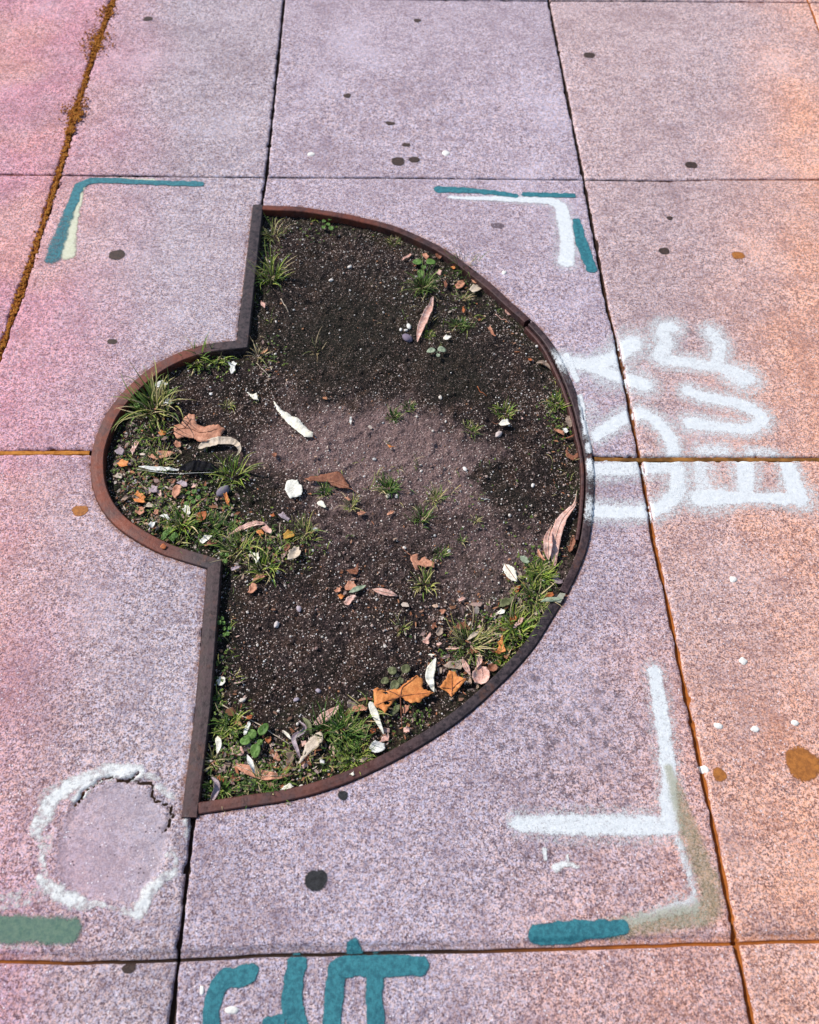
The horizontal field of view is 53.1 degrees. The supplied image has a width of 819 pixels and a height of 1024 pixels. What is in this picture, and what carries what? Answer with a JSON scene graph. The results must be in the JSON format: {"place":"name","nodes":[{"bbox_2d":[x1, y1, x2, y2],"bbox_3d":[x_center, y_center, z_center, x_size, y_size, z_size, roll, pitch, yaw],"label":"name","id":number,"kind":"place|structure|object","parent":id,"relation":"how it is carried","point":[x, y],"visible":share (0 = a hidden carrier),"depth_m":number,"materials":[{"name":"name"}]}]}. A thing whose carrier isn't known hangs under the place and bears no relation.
{"place":"outdoors","nodes":[
{"label":"outdoors","id":0,"kind":"place"},
{"bbox_2d":[106,215,583,801],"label":"soil","id":1,"kind":"structure","parent":0,"point":[456,373],"depth_m":1.82,"materials":[{"name":"soil"}]},
{"bbox_2d":[108,357,191,436],"bbox_3d":[-0.590,-0.275,1.855,0.201,0.122,0.211,0,59,-2],"label":"grass tuft","id":2,"kind":"object","parent":1,"relation":"on","point":[153,395],"visible":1,"depth_m":1.88,"materials":[{"name":"plant"}]},
{"bbox_2d":[131,416,176,444],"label":"grass tuft","id":3,"kind":"object","parent":1,"relation":"on","point":[150,427],"visible":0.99,"depth_m":1.85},
{"bbox_2d":[130,444,180,476],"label":"grass tuft","id":4,"kind":"object","parent":1,"relation":"on","point":[153,452],"visible":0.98,"depth_m":1.81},
{"bbox_2d":[161,526,177,540],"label":"broadleaf weed","id":5,"kind":"object","parent":1,"relation":"on","point":[173,536],"visible":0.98,"depth_m":1.71,"materials":[{"name":"green plant"}]},
{"bbox_2d":[172,485,180,497],"bbox_3d":[-0.502,-0.044,1.765,0.019,0.006,0.035,0,59,-2],"label":"leaf scrap","id":6,"kind":"object","parent":1,"relation":"on","point":[176,491],"visible":1,"depth_m":1.77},
{"bbox_2d":[138,460,217,473],"bbox_3d":[-0.507,-0.098,1.794,0.175,0.013,0.035,0,59,-2],"label":"feather","id":7,"kind":"object","parent":1,"relation":"on","point":[196,465],"visible":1,"depth_m":1.79,"materials":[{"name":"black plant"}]},
{"bbox_2d":[157,498,200,545],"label":"grass tuft","id":8,"kind":"object","parent":1,"relation":"on","point":[179,517],"visible":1,"depth_m":1.73,"materials":[{"name":"plant"}]},
{"bbox_2d":[184,489,200,505],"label":"broadleaf weed","id":9,"kind":"object","parent":1,"relation":"on","point":[194,491],"visible":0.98,"depth_m":1.76,"materials":[{"name":"green plant"}]},
{"bbox_2d":[180,335,212,374],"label":"grass tuft","id":10,"kind":"object","parent":1,"relation":"on","point":[200,364],"visible":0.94,"depth_m":1.96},
{"bbox_2d":[169,414,224,441],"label":"lobed leaf","id":11,"kind":"object","parent":1,"relation":"on","point":[189,427],"visible":1,"depth_m":1.86,"materials":[{"name":"plant"}]},
{"bbox_2d":[185,343,232,368],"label":"grass tuft","id":12,"kind":"object","parent":1,"relation":"on","point":[220,358],"visible":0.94,"depth_m":1.97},
{"bbox_2d":[190,507,232,540],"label":"grass tuft","id":13,"kind":"object","parent":1,"relation":"on","point":[210,519],"visible":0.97,"depth_m":1.74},
{"bbox_2d":[210,777,219,800],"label":"curled leaf","id":14,"kind":"object","parent":1,"relation":"on","point":[215,792],"visible":1,"depth_m":1.45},
{"bbox_2d":[203,747,229,774],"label":"grass tuft","id":15,"kind":"object","parent":1,"relation":"on","point":[209,764],"visible":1,"depth_m":1.48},
{"bbox_2d":[198,436,240,455],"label":"curled leaf","id":16,"kind":"object","parent":1,"relation":"on","point":[214,441],"visible":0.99,"depth_m":1.83,"materials":[{"name":"plant"}]},
{"bbox_2d":[202,768,239,817],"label":"grass tuft","id":17,"kind":"object","parent":1,"relation":"on","point":[223,785],"visible":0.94,"depth_m":1.46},
{"bbox_2d":[216,485,229,496],"bbox_3d":[-0.405,-0.046,1.778,0.028,0.017,0.029,0,59,-2],"label":"pebble","id":18,"kind":"object","parent":1,"relation":"on","point":[220,492],"visible":0.96,"depth_m":1.77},
{"bbox_2d":[208,706,249,744],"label":"grass tuft","id":19,"kind":"object","parent":1,"relation":"on","point":[228,721],"visible":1,"depth_m":1.51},
{"bbox_2d":[206,452,260,488],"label":"grass tuft","id":20,"kind":"object","parent":1,"relation":"on","point":[226,468],"visible":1,"depth_m":1.80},
{"bbox_2d":[205,518,266,566],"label":"grass tuft","id":21,"kind":"object","parent":1,"relation":"on","point":[233,546],"visible":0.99,"depth_m":1.70,"materials":[{"name":"plant"}]},
{"bbox_2d":[229,521,266,534],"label":"slender leaf","id":22,"kind":"object","parent":1,"relation":"on","point":[249,524],"visible":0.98,"depth_m":1.73,"materials":[{"name":"plant"}]},
{"bbox_2d":[240,723,268,757],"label":"broadleaf weed","id":23,"kind":"object","parent":1,"relation":"on","point":[252,734],"visible":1,"depth_m":1.50,"materials":[{"name":"green plant"}]},
{"bbox_2d":[246,337,272,367],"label":"grass tuft","id":24,"kind":"object","parent":1,"relation":"on","point":[257,351],"visible":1,"depth_m":1.98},
{"bbox_2d":[234,762,290,818],"bbox_3d":[-0.263,0.499,1.448,0.112,0.037,0.090,36,64,18],"label":"grass tuft","id":25,"kind":"object","parent":1,"relation":"on","point":[258,779],"visible":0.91,"depth_m":1.46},
{"bbox_2d":[234,763,292,779],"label":"slender leaf","id":26,"kind":"object","parent":1,"relation":"on","point":[245,768],"visible":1,"depth_m":1.47,"materials":[{"name":"plant"}]},
{"bbox_2d":[237,528,293,587],"bbox_3d":[-0.294,0.100,1.671,0.115,0.064,0.123,0,59,-2],"label":"grass tuft","id":27,"kind":"object","parent":1,"relation":"on","point":[258,563],"visible":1,"depth_m":1.68,"materials":[{"name":"plant"}]},
{"bbox_2d":[246,238,294,289],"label":"grass tuft","id":28,"kind":"object","parent":1,"relation":"on","point":[271,268],"visible":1,"depth_m":2.12,"materials":[{"name":"plant"}]},
{"bbox_2d":[261,212,291,243],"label":"grass tuft","id":29,"kind":"object","parent":1,"relation":"on","point":[272,230],"visible":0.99,"depth_m":2.21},
{"bbox_2d":[260,763,297,803],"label":"grass tuft","id":30,"kind":"object","parent":1,"relation":"on","point":[282,779],"visible":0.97,"depth_m":1.47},
{"bbox_2d":[285,479,301,498],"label":"round leaf","id":31,"kind":"object","parent":1,"relation":"on","point":[293,488],"visible":1,"depth_m":1.78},
{"bbox_2d":[287,546,300,559],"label":"curled leaf","id":32,"kind":"object","parent":1,"relation":"on","point":[294,551],"visible":1,"depth_m":1.70,"materials":[{"name":"plant"}]},
{"bbox_2d":[274,402,316,440],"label":"slender leaf","id":33,"kind":"object","parent":1,"relation":"on","point":[295,423],"visible":1,"depth_m":1.87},
{"bbox_2d":[291,721,306,757],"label":"curled leaf","id":34,"kind":"object","parent":1,"relation":"on","point":[293,737],"visible":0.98,"depth_m":1.50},
{"bbox_2d":[285,510,325,541],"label":"grass tuft","id":35,"kind":"object","parent":1,"relation":"on","point":[302,525],"visible":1,"depth_m":1.73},
{"bbox_2d":[298,730,323,763],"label":"pointed leaf","id":36,"kind":"object","parent":1,"relation":"on","point":[312,743],"visible":1,"depth_m":1.50,"materials":[{"name":"plant"}]},
{"bbox_2d":[311,482,336,499],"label":"grass tuft","id":37,"kind":"object","parent":1,"relation":"on","point":[324,489],"visible":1,"depth_m":1.78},
{"bbox_2d":[294,695,353,747],"bbox_3d":[-0.148,0.383,1.505,0.107,0.067,0.102,12,59,6],"label":"grass tuft","id":38,"kind":"object","parent":1,"relation":"on","point":[321,726],"visible":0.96,"depth_m":1.51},
{"bbox_2d":[314,706,338,724],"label":"slender leaf","id":39,"kind":"object","parent":1,"relation":"on","point":[330,711],"visible":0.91,"depth_m":1.53,"materials":[{"name":"plant"}]},
{"bbox_2d":[305,471,358,494],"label":"pointed leaf","id":40,"kind":"object","parent":1,"relation":"on","point":[337,479],"visible":1,"depth_m":1.79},
{"bbox_2d":[107,256,574,793],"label":"leaf litter","id":41,"kind":"object","parent":1,"relation":"on","point":[349,704],"visible":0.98,"depth_m":1.65,"materials":[{"name":"plant"}]},
{"bbox_2d":[91,205,593,818],"bbox_3d":[-0.159,-0.205,1.899,1.120,0.062,1.541,-19,61,-13],"label":"steel edging","id":42,"kind":"object","parent":1,"relation":"on","point":[193,807],"visible":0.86,"depth_m":1.72,"materials":[{"name":"metal"}]},
{"bbox_2d":[563,352,592,515],"bbox_3d":[0.393,-0.188,1.878,0.048,0.015,0.479,0,59,-2],"label":"painted patch","id":43,"kind":"object","parent":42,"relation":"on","point":[571,367],"visible":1,"depth_m":1.91,"materials":[{"name":"white paint"}]},
{"bbox_2d":[108,218,576,798],"bbox_3d":[-0.146,-0.097,1.809,1.073,0.045,1.464,20,60,10],"label":"ground cover","id":44,"kind":"object","parent":1,"relation":"on","point":[354,750],"visible":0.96,"depth_m":1.70,"materials":[{"name":"green plant"}]},
{"bbox_2d":[317,696,372,757],"bbox_3d":[-0.118,0.391,1.507,0.109,0.058,0.115,0,59,-2],"label":"grass tuft","id":45,"kind":"object","parent":1,"relation":"on","point":[352,722],"visible":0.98,"depth_m":1.51,"materials":[{"name":"plant"}]},
{"bbox_2d":[332,492,360,511],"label":"grass tuft","id":46,"kind":"object","parent":1,"relation":"on","point":[355,501],"visible":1,"depth_m":1.76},
{"bbox_2d":[335,735,376,775],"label":"grass tuft","id":47,"kind":"object","parent":1,"relation":"on","point":[361,753],"visible":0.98,"depth_m":1.50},
{"bbox_2d":[345,691,394,736],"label":"grass tuft","id":48,"kind":"object","parent":1,"relation":"on","point":[365,705],"visible":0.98,"depth_m":1.53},
{"bbox_2d":[368,702,383,733],"bbox_3d":[-0.061,0.384,1.523,0.014,0.006,0.068,-19,61,-13],"label":"bark strip","id":49,"kind":"object","parent":1,"relation":"on","point":[373,710],"visible":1,"depth_m":1.53,"materials":[{"name":"beige plant"}]},
{"bbox_2d":[369,740,384,752],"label":"round leaf","id":50,"kind":"object","parent":1,"relation":"on","point":[379,746],"visible":1,"depth_m":1.50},
{"bbox_2d":[372,588,397,596],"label":"slender leaf","id":51,"kind":"object","parent":1,"relation":"on","point":[383,591],"visible":1,"depth_m":1.66,"materials":[{"name":"plant"}]},
{"bbox_2d":[373,471,402,498],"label":"grass tuft","id":52,"kind":"object","parent":1,"relation":"on","point":[389,482],"visible":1,"depth_m":1.79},
{"bbox_2d":[385,405,403,422],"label":"grass tuft","id":53,"kind":"object","parent":1,"relation":"on","point":[394,412],"visible":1,"depth_m":1.89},
{"bbox_2d":[381,664,409,689],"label":"broadleaf weed","id":54,"kind":"object","parent":1,"relation":"on","point":[395,684],"visible":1,"depth_m":1.57,"materials":[{"name":"green plant"}]},
{"bbox_2d":[373,675,433,724],"bbox_3d":[-0.016,0.347,1.550,0.088,0.019,0.101,38,65,19],"label":"lobed leaf","id":55,"kind":"object","parent":1,"relation":"on","point":[412,690],"visible":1,"depth_m":1.55,"materials":[{"name":"plant"}]},
{"bbox_2d":[402,547,434,569],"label":"lobed leaf","id":56,"kind":"object","parent":1,"relation":"on","point":[425,561],"visible":1,"depth_m":1.70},
{"bbox_2d":[403,501,438,528],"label":"grass tuft","id":57,"kind":"object","parent":1,"relation":"on","point":[423,520],"visible":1,"depth_m":1.75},
{"bbox_2d":[401,255,442,301],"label":"grass tuft","id":58,"kind":"object","parent":1,"relation":"on","point":[424,282],"visible":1,"depth_m":2.12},
{"bbox_2d":[412,259,435,277],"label":"broadleaf weed","id":59,"kind":"object","parent":1,"relation":"on","point":[419,261],"visible":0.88,"depth_m":2.16,"materials":[{"name":"green plant"}]},
{"bbox_2d":[408,558,440,599],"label":"grass tuft","id":60,"kind":"object","parent":1,"relation":"on","point":[424,578],"visible":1,"depth_m":1.68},
{"bbox_2d":[417,297,433,341],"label":"slender leaf","id":61,"kind":"object","parent":1,"relation":"on","point":[424,318],"visible":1,"depth_m":2.05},
{"bbox_2d":[425,658,435,691],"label":"curled leaf","id":62,"kind":"object","parent":1,"relation":"on","point":[430,671],"visible":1,"depth_m":1.57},
{"bbox_2d":[423,483,450,509],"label":"grass tuft","id":63,"kind":"object","parent":1,"relation":"on","point":[434,491],"visible":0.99,"depth_m":1.78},
{"bbox_2d":[443,659,462,668],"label":"textured leaf","id":64,"kind":"object","parent":1,"relation":"on","point":[458,665],"visible":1,"depth_m":1.58,"materials":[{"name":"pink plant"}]},
{"bbox_2d":[440,671,466,696],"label":"lobed leaf","id":65,"kind":"object","parent":1,"relation":"on","point":[452,683],"visible":1,"depth_m":1.56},
{"bbox_2d":[449,315,475,332],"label":"grass tuft","id":66,"kind":"object","parent":1,"relation":"on","point":[459,321],"visible":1,"depth_m":2.06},
{"bbox_2d":[443,245,490,277],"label":"grass tuft","id":67,"kind":"object","parent":1,"relation":"on","point":[462,259],"visible":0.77,"depth_m":2.15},
{"bbox_2d":[446,602,506,669],"bbox_3d":[0.113,0.245,1.592,0.125,0.068,0.135,40,66,20],"label":"grass tuft","id":68,"kind":"object","parent":1,"relation":"on","point":[477,636],"visible":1,"depth_m":1.61,"materials":[{"name":"plant"}]},
{"bbox_2d":[472,665,489,683],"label":"leaf","id":69,"kind":"object","parent":1,"relation":"on","point":[481,675],"visible":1,"depth_m":1.57,"materials":[{"name":"pink plant"}]},
{"bbox_2d":[490,399,519,418],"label":"grass tuft","id":70,"kind":"object","parent":1,"relation":"on","point":[498,407],"visible":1,"depth_m":1.91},
{"bbox_2d":[495,641,515,666],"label":"grass tuft","id":71,"kind":"object","parent":1,"relation":"on","point":[501,658],"visible":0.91,"depth_m":1.60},
{"bbox_2d":[500,596,514,606],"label":"oval leaf","id":72,"kind":"object","parent":1,"relation":"on","point":[504,602],"visible":0.99,"depth_m":1.66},
{"bbox_2d":[503,564,516,581],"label":"oval leaf","id":73,"kind":"object","parent":1,"relation":"on","point":[509,571],"visible":1,"depth_m":1.69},
{"bbox_2d":[492,598,542,651],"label":"grass tuft","id":74,"kind":"object","parent":1,"relation":"on","point":[526,623],"visible":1,"depth_m":1.63,"materials":[{"name":"plant"}]},
{"bbox_2d":[519,595,554,623],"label":"grass tuft","id":75,"kind":"object","parent":1,"relation":"on","point":[530,613],"visible":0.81,"depth_m":1.65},
{"bbox_2d":[513,569,561,617],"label":"grass tuft","id":76,"kind":"object","parent":1,"relation":"on","point":[530,595],"visible":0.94,"depth_m":1.66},
{"bbox_2d":[523,555,558,591],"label":"grass tuft","id":77,"kind":"object","parent":1,"relation":"on","point":[548,577],"visible":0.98,"depth_m":1.69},
{"bbox_2d":[543,525,552,559],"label":"slender leaf","id":78,"kind":"object","parent":1,"relation":"on","point":[548,542],"visible":1,"depth_m":1.72,"materials":[{"name":"plant"}]},
{"bbox_2d":[543,388,569,412],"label":"grass tuft","id":79,"kind":"object","parent":1,"relation":"on","point":[556,397],"visible":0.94,"depth_m":1.93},
{"bbox_2d":[551,491,576,565],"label":"slender leaf","id":80,"kind":"object","parent":1,"relation":"on","point":[558,526],"visible":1,"depth_m":1.74,"materials":[{"name":"plant"}]},
{"bbox_2d":[0,0,818,1023],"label":"sidewalk","id":81,"kind":"structure","parent":0,"point":[240,108],"depth_m":1.72,"materials":[{"name":"concrete"}]},
{"bbox_2d":[0,914,80,944],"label":"corner mark","id":82,"kind":"object","parent":81,"relation":"on","point":[19,928],"visible":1,"depth_m":1.33,"materials":[{"name":"teal paint"}]},
{"bbox_2d":[0,451,89,455],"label":"joint filler","id":83,"kind":"object","parent":81,"relation":"on","point":[69,453],"visible":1,"depth_m":1.81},
{"bbox_2d":[0,0,117,361],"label":"moss","id":84,"kind":"object","parent":81,"relation":"on","point":[75,112],"visible":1,"depth_m":2.38,"materials":[{"name":"plant"}]},
{"bbox_2d":[72,506,87,515],"bbox_3d":[-0.697,-0.002,1.732,0.042,0.001,0.035,0,59,-2],"label":"gum spot","id":85,"kind":"object","parent":81,"relation":"on","point":[79,510],"visible":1,"depth_m":1.73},
{"bbox_2d":[1,763,190,948],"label":"painted circle","id":86,"kind":"object","parent":81,"relation":"on","point":[69,899],"visible":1,"depth_m":1.41,"materials":[{"name":"paint"}]},
{"bbox_2d":[61,178,154,259],"bbox_3d":[-0.872,-0.820,2.223,0.191,0.005,0.396,24,61,12],"label":"corner mark","id":87,"kind":"object","parent":81,"relation":"on","point":[68,250],"visible":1,"depth_m":2.17,"materials":[{"name":"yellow paint"}]},
{"bbox_2d":[109,250,124,259],"bbox_3d":[-0.763,-0.670,2.133,0.051,0.001,0.046,0,59,-2],"label":"gum spot","id":88,"kind":"object","parent":81,"relation":"on","point":[117,254],"visible":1,"depth_m":2.13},
{"bbox_2d":[44,177,203,262],"bbox_3d":[-0.831,-0.845,2.237,0.508,0.003,0.252,-39,68,-22],"label":"corner mark","id":89,"kind":"object","parent":81,"relation":"on","point":[70,206],"visible":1,"depth_m":2.24,"materials":[{"name":"teal paint"}]},
{"bbox_2d":[122,963,135,973],"bbox_3d":[-0.447,0.726,1.306,0.026,0.008,0.022,0,59,-2],"label":"gum spot","id":90,"kind":"object","parent":81,"relation":"on","point":[127,968],"visible":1,"depth_m":1.30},
{"bbox_2d":[202,963,258,1023],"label":"painted letter","id":91,"kind":"object","parent":81,"relation":"on","point":[226,978],"visible":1,"depth_m":1.29,"materials":[{"name":"teal paint"}]},
{"bbox_2d":[225,1006,237,1013],"bbox_3d":[-0.277,0.776,1.276,0.024,0.004,0.012,0,59,-2],"label":"pale fleck","id":92,"kind":"object","parent":81,"relation":"on","point":[231,1010],"visible":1,"depth_m":1.27},
{"bbox_2d":[262,952,344,1023],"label":"painted letter","id":93,"kind":"object","parent":81,"relation":"on","point":[292,1009],"visible":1,"depth_m":1.29,"materials":[{"name":"teal paint"}]},
{"bbox_2d":[305,870,326,890],"bbox_3d":[-0.156,0.618,1.374,0.045,0.001,0.040,0,59,-2],"label":"gum spot","id":94,"kind":"object","parent":81,"relation":"on","point":[315,880],"visible":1,"depth_m":1.37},
{"bbox_2d":[335,938,428,1023],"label":"painted letter","id":95,"kind":"object","parent":81,"relation":"on","point":[375,969],"visible":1,"depth_m":1.31,"materials":[{"name":"teal paint"}]},
{"bbox_2d":[392,157,403,165],"bbox_3d":[-0.033,-1.010,2.361,0.051,0.001,0.048,0,59,-2],"label":"gum spot","id":96,"kind":"object","parent":81,"relation":"on","point":[398,161],"visible":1,"depth_m":2.36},
{"bbox_2d":[434,186,517,197],"bbox_3d":[0.187,-0.900,2.300,0.247,0.001,0.042,4,59,1],"label":"paint dash","id":97,"kind":"object","parent":81,"relation":"on","point":[439,189],"visible":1,"depth_m":2.30,"materials":[{"name":"paint"}]},
{"bbox_2d":[447,195,579,269],"bbox_3d":[0.352,-0.808,2.250,0.280,0.002,0.476,-38,67,-22],"label":"corner mark","id":98,"kind":"object","parent":81,"relation":"on","point":[567,253],"visible":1,"depth_m":2.25,"materials":[{"name":"white paint"}]},
{"bbox_2d":[521,192,575,196],"bbox_3d":[0.391,-0.891,2.300,0.160,0.001,0.031,0,59,-2],"label":"paint dash","id":99,"kind":"object","parent":81,"relation":"on","point":[542,194],"visible":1,"depth_m":2.30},
{"bbox_2d":[542,848,578,871],"bbox_3d":[0.261,0.595,1.399,0.075,0.001,0.051,0,59,-2],"label":"dropping","id":100,"kind":"object","parent":81,"relation":"on","point":[556,867],"visible":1,"depth_m":1.40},
{"bbox_2d":[528,918,629,945],"bbox_3d":[0.277,0.691,1.345,0.177,0.009,0.048,0,59,-2],"label":"corner mark","id":101,"kind":"object","parent":81,"relation":"on","point":[573,931],"visible":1,"depth_m":1.34,"materials":[{"name":"teal paint"}]},
{"bbox_2d":[573,218,596,271],"bbox_3d":[0.464,-0.714,2.198,0.045,0.007,0.220,-6,59,-5],"label":"paint dash","id":102,"kind":"object","parent":81,"relation":"on","point":[582,245],"visible":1,"depth_m":2.19,"materials":[{"name":"paint"}]},
{"bbox_2d":[507,659,705,926],"bbox_3d":[0.332,0.485,1.470,0.384,0.004,0.496,0,59,-2],"label":"corner mark","id":103,"kind":"object","parent":81,"relation":"on","point":[572,824],"visible":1,"depth_m":1.43,"materials":[{"name":"white paint"}]},
{"bbox_2d":[552,325,662,398],"bbox_3d":[0.492,-0.363,1.987,0.320,0.016,0.316,0,59,-2],"label":"painted letter","id":104,"kind":"object","parent":81,"relation":"on","point":[598,364],"visible":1,"depth_m":1.98,"materials":[{"name":"white paint"}]},
{"bbox_2d":[582,399,687,465],"bbox_3d":[0.520,-0.205,1.893,0.272,0.016,0.292,0,59,-2],"label":"painted letter","id":105,"kind":"object","parent":81,"relation":"on","point":[668,437],"visible":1,"depth_m":1.88,"materials":[{"name":"white paint"}]},
{"bbox_2d":[584,452,690,526],"bbox_3d":[0.514,-0.051,1.805,0.303,0.025,0.248,0,59,-2],"label":"painted letter","id":106,"kind":"object","parent":81,"relation":"on","point":[663,504],"visible":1,"depth_m":1.79,"materials":[{"name":"white paint"}]},
{"bbox_2d":[644,315,766,396],"bbox_3d":[0.732,-0.392,2.010,0.392,0.002,0.277,21,61,11],"label":"painted letter","id":107,"kind":"object","parent":81,"relation":"on","point":[742,377],"visible":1,"depth_m":2.00,"materials":[{"name":"white paint"}]},
{"bbox_2d":[594,457,818,464],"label":"joint filler","id":108,"kind":"object","parent":81,"relation":"on","point":[670,460],"visible":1,"depth_m":1.85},
{"bbox_2d":[713,767,726,780],"bbox_3d":[0.562,0.475,1.482,0.032,0.001,0.032,0,59,-2],"label":"gum spot","id":109,"kind":"object","parent":81,"relation":"on","point":[719,774],"visible":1,"depth_m":1.48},
{"bbox_2d":[674,381,775,439],"bbox_3d":[0.734,-0.241,1.918,0.296,0.001,0.228,0,59,-2],"label":"painted letter","id":110,"kind":"object","parent":81,"relation":"on","point":[759,419],"visible":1,"depth_m":1.91,"materials":[{"name":"white paint"}]},
{"bbox_2d":[677,440,818,517],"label":"painted letter","id":111,"kind":"object","parent":81,"relation":"on","point":[793,494],"visible":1,"depth_m":1.81,"materials":[{"name":"white paint"}]},
{"bbox_2d":[785,746,818,781],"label":"gum spot","id":112,"kind":"object","parent":81,"relation":"on","point":[802,763],"visible":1,"depth_m":1.50,"materials":[{"name":"orange"}]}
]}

